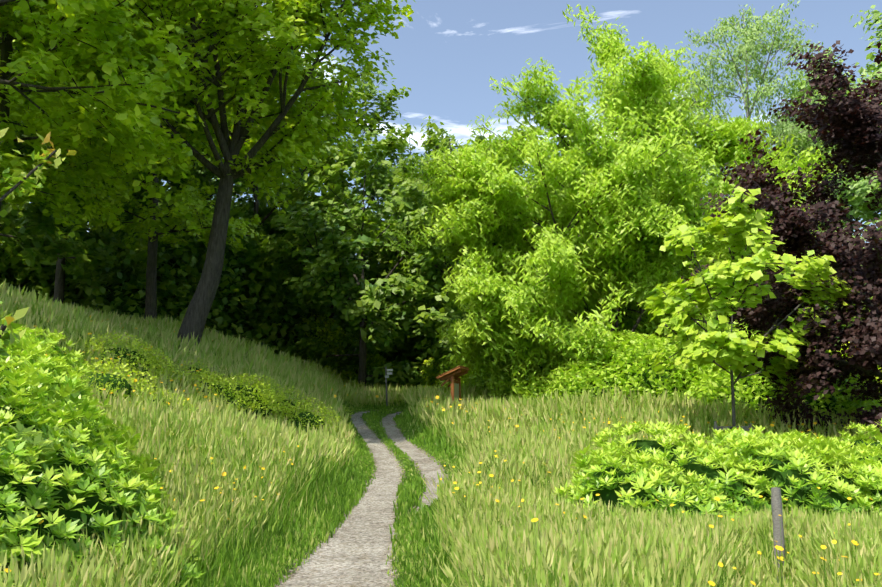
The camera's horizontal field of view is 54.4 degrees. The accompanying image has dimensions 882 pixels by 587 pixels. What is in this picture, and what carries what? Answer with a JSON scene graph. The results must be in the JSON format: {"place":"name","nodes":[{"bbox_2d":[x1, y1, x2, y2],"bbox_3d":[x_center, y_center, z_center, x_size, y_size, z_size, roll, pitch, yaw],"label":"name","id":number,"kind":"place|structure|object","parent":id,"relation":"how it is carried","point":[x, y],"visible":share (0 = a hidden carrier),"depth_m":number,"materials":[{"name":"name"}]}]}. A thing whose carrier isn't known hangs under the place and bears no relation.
{"place":"outdoors","nodes":[
{"label":"outdoors","id":0,"kind":"place"},
{"bbox_2d":[256,408,456,586],"bbox_3d":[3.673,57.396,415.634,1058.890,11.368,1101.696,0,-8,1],"label":"path","id":1,"kind":"structure","parent":0,"point":[354,551],"depth_m":11.31,"materials":[{"name":"grey gravel"}]},
{"bbox_2d":[0,17,39,261],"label":"tree","id":2,"kind":"object","parent":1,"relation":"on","point":[2,225],"depth_m":48.98,"materials":[{"name":"green plant"}]},
{"bbox_2d":[0,127,76,355],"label":"branch","id":3,"kind":"object","parent":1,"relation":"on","point":[16,181],"visible":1,"depth_m":7.65,"materials":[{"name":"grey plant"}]},
{"bbox_2d":[0,31,149,279],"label":"tree","id":4,"kind":"object","parent":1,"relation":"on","point":[43,242],"visible":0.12,"depth_m":39.96,"materials":[{"name":"green plant"}]},
{"bbox_2d":[0,43,167,303],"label":"tree","id":5,"kind":"object","parent":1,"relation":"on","point":[106,257],"visible":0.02,"depth_m":47.80,"materials":[{"name":"green plant"}]},
{"bbox_2d":[0,0,197,237],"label":"tree","id":6,"kind":"object","parent":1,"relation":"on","point":[77,179],"visible":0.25,"depth_m":27.54,"materials":[{"name":"green plant"}]},
{"bbox_2d":[0,324,207,586],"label":"rhododendron bush","id":7,"kind":"object","parent":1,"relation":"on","point":[56,474],"visible":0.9,"depth_m":7.26,"materials":[{"name":"green plant"}]},
{"bbox_2d":[0,0,225,202],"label":"tree","id":8,"kind":"object","parent":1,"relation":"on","point":[121,114],"visible":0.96,"depth_m":22.07,"materials":[{"name":"green plant"}]},
{"bbox_2d":[0,3,227,216],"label":"tree","id":9,"kind":"object","parent":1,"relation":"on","point":[6,43],"visible":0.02,"depth_m":32.25,"materials":[{"name":"green plant"}]},
{"bbox_2d":[70,146,214,241],"bbox_3d":[-21.227,-8.225,59.723,13.187,24.306,14.096,0,-8,1],"label":"tree","id":10,"kind":"object","parent":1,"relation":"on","point":[107,232],"visible":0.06,"depth_m":54.99,"materials":[{"name":"green plant"}]},
{"bbox_2d":[13,5,298,318],"bbox_3d":[-15.091,-10.138,47.056,15.903,27.019,15.961,0,-8,1],"label":"tree","id":11,"kind":"object","parent":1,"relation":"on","point":[187,199],"visible":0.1,"depth_m":44.80,"materials":[{"name":"green plant"}]},
{"bbox_2d":[105,48,285,262],"bbox_3d":[-17.298,-7.735,59.483,13.249,24.950,13.275,-5,-9,32],"label":"tree","id":12,"kind":"object","parent":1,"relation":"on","point":[264,211],"visible":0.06,"depth_m":58.71,"materials":[{"name":"green plant"}]},
{"bbox_2d":[81,331,352,434],"bbox_3d":[-4.850,2.712,22.903,5.116,2.737,16.537,-3,-8,19],"label":"azalea bush","id":13,"kind":"object","parent":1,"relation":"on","point":[244,396],"visible":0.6,"depth_m":20.09,"materials":[{"name":"green plant"}]},
{"bbox_2d":[159,159,292,210],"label":"tree","id":14,"kind":"object","parent":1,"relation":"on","point":[237,183],"depth_m":73.13,"materials":[{"name":"green plant"}]},
{"bbox_2d":[55,0,414,350],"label":"tree","id":15,"kind":"object","parent":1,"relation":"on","point":[255,77],"visible":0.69,"depth_m":30.33,"materials":[{"name":"green plant"}]},
{"bbox_2d":[158,32,362,316],"bbox_3d":[-13.194,-5.741,58.754,14.931,22.891,12.758,-3,-9,23],"label":"tree","id":16,"kind":"object","parent":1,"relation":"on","point":[199,171],"visible":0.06,"depth_m":57.85,"materials":[{"name":"green plant"}]},
{"bbox_2d":[235,124,358,226],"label":"tree","id":17,"kind":"object","parent":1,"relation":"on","point":[328,138],"visible":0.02,"depth_m":87.55,"materials":[{"name":"green plant"}]},
{"bbox_2d":[238,56,427,323],"bbox_3d":[-7.678,-4.329,62.915,13.614,24.402,13.769,0,-8,1],"label":"tree","id":18,"kind":"object","parent":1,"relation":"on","point":[384,176],"visible":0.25,"depth_m":61.92,"materials":[{"name":"green plant"}]},
{"bbox_2d":[243,119,454,388],"bbox_3d":[-5.262,-1.566,52.852,13.797,18.436,14.381,0,-8,1],"label":"tree","id":19,"kind":"object","parent":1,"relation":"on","point":[320,221],"visible":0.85,"depth_m":50.55,"materials":[{"name":"green plant"}]},
{"bbox_2d":[385,367,392,406],"bbox_3d":[-2.569,4.849,42.528,0.419,2.446,0.095,-1,-6,-14],"label":"signpost","id":20,"kind":"object","parent":1,"relation":"on","point":[387,374],"visible":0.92,"depth_m":42.53,"materials":[{"name":"grey wood"}]},
{"bbox_2d":[346,122,457,273],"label":"tree","id":21,"kind":"object","parent":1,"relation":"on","point":[401,160],"visible":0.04,"depth_m":69.85,"materials":[{"name":"green plant"}]},
{"bbox_2d":[365,115,492,360],"bbox_3d":[0.863,-2.159,61.035,13.308,21.502,12.357,2,-8,-12],"label":"tree","id":22,"kind":"object","parent":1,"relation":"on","point":[431,143],"visible":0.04,"depth_m":59.32,"materials":[{"name":"green plant"}]},
{"bbox_2d":[0,199,872,389],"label":"forest bush","id":23,"kind":"object","parent":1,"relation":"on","point":[77,291],"depth_m":51.90,"materials":[{"name":"green plant"}]},
{"bbox_2d":[0,279,881,586],"bbox_3d":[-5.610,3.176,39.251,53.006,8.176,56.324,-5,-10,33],"label":"tall grass","id":24,"kind":"structure","parent":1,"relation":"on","point":[312,518],"depth_m":10.42,"materials":[{"name":"green plant"}]},
{"bbox_2d":[5,302,880,586],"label":"yellow flowers","id":25,"kind":"object","parent":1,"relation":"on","point":[777,547],"visible":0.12,"depth_m":8.38,"materials":[{"name":"flower petals"},{"name":"leaf"}]},
{"bbox_2d":[436,365,468,401],"bbox_3d":[0.400,3.638,28.248,0.810,2.446,1.503,-2,-8,13],"label":"info board","id":26,"kind":"object","parent":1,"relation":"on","point":[455,373],"visible":0.71,"depth_m":27.91,"materials":[{"name":"brown wood"}]},
{"bbox_2d":[419,129,526,272],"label":"tree","id":27,"kind":"object","parent":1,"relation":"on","point":[451,136],"visible":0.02,"depth_m":79.35,"materials":[{"name":"green plant"}]},
{"bbox_2d":[398,119,565,385],"bbox_3d":[3.836,-1.007,50.803,13.106,16.612,13.410,0,-8,1],"label":"tree","id":28,"kind":"object","parent":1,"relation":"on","point":[426,253],"visible":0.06,"depth_m":48.29,"materials":[{"name":"green plant"}]},
{"bbox_2d":[523,117,599,184],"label":"tree","id":29,"kind":"object","parent":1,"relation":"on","point":[564,143],"depth_m":62.17,"materials":[{"name":"green plant"}]},
{"bbox_2d":[275,312,881,410],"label":"understory bush","id":30,"kind":"object","parent":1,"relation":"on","point":[373,361],"visible":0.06,"depth_m":55.60,"materials":[{"name":"green plant"}]},
{"bbox_2d":[384,4,844,398],"bbox_3d":[6.777,-2.048,33.041,17.137,16.320,16.611,0,-8,1],"label":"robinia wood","id":31,"kind":"object","parent":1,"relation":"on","point":[531,260],"visible":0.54,"depth_m":29.14,"materials":[{"name":"green plant"}]},
{"bbox_2d":[461,321,881,430],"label":"bush","id":32,"kind":"object","parent":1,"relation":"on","point":[627,376],"visible":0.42,"depth_m":25.50,"materials":[{"name":"green plant"}]},
{"bbox_2d":[530,418,881,535],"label":"rhododendron bush","id":33,"kind":"object","parent":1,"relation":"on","point":[748,469],"visible":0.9,"depth_m":10.69,"materials":[{"name":"green plant"}]},
{"bbox_2d":[713,421,753,434],"bbox_3d":[5.940,3.226,17.286,0.861,1.305,0.158,1,-8,-7],"label":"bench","id":34,"kind":"object","parent":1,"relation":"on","point":[717,428],"visible":0.31,"depth_m":17.36,"materials":[{"name":"grey wood"}]},
{"bbox_2d":[636,186,860,426],"bbox_3d":[6.242,1.024,17.698,4.432,6.281,3.697,-3,-8,18],"label":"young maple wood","id":35,"kind":"object","parent":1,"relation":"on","point":[725,348],"visible":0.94,"depth_m":16.97,"materials":[{"name":"green plant"}]},
{"bbox_2d":[670,0,846,273],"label":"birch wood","id":36,"kind":"object","parent":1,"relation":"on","point":[748,48],"visible":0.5,"depth_m":53.04,"materials":[{"name":"green plant"}]},
{"bbox_2d":[771,487,784,580],"bbox_3d":[3.075,2.392,7.839,0.148,1.214,0.110,2,-8,-17],"label":"fence post","id":37,"kind":"object","parent":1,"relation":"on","point":[777,511],"visible":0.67,"depth_m":7.86,"materials":[{"name":"grey wood"}]},
{"bbox_2d":[681,40,881,433],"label":"tree","id":38,"kind":"object","parent":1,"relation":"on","point":[852,120],"visible":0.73,"depth_m":18.20,"materials":[{"name":"purple plant"}]},
{"bbox_2d":[737,45,881,302],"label":"tree","id":39,"kind":"object","parent":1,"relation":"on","point":[802,84],"visible":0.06,"depth_m":56.01,"materials":[{"name":"green plant"}]},
{"bbox_2d":[803,5,881,287],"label":"tree","id":40,"kind":"object","parent":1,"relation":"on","point":[861,192],"visible":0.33,"depth_m":44.00,"materials":[{"name":"green plant"}]},
{"bbox_2d":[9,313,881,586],"bbox_3d":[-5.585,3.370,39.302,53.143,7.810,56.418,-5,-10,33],"label":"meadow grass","id":41,"kind":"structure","parent":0,"point":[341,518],"depth_m":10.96,"materials":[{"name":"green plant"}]},
{"bbox_2d":[29,0,881,254],"label":"sky","id":42,"kind":"structure","parent":0,"point":[448,55],"materials":[{"name":"blue"}]}
]}

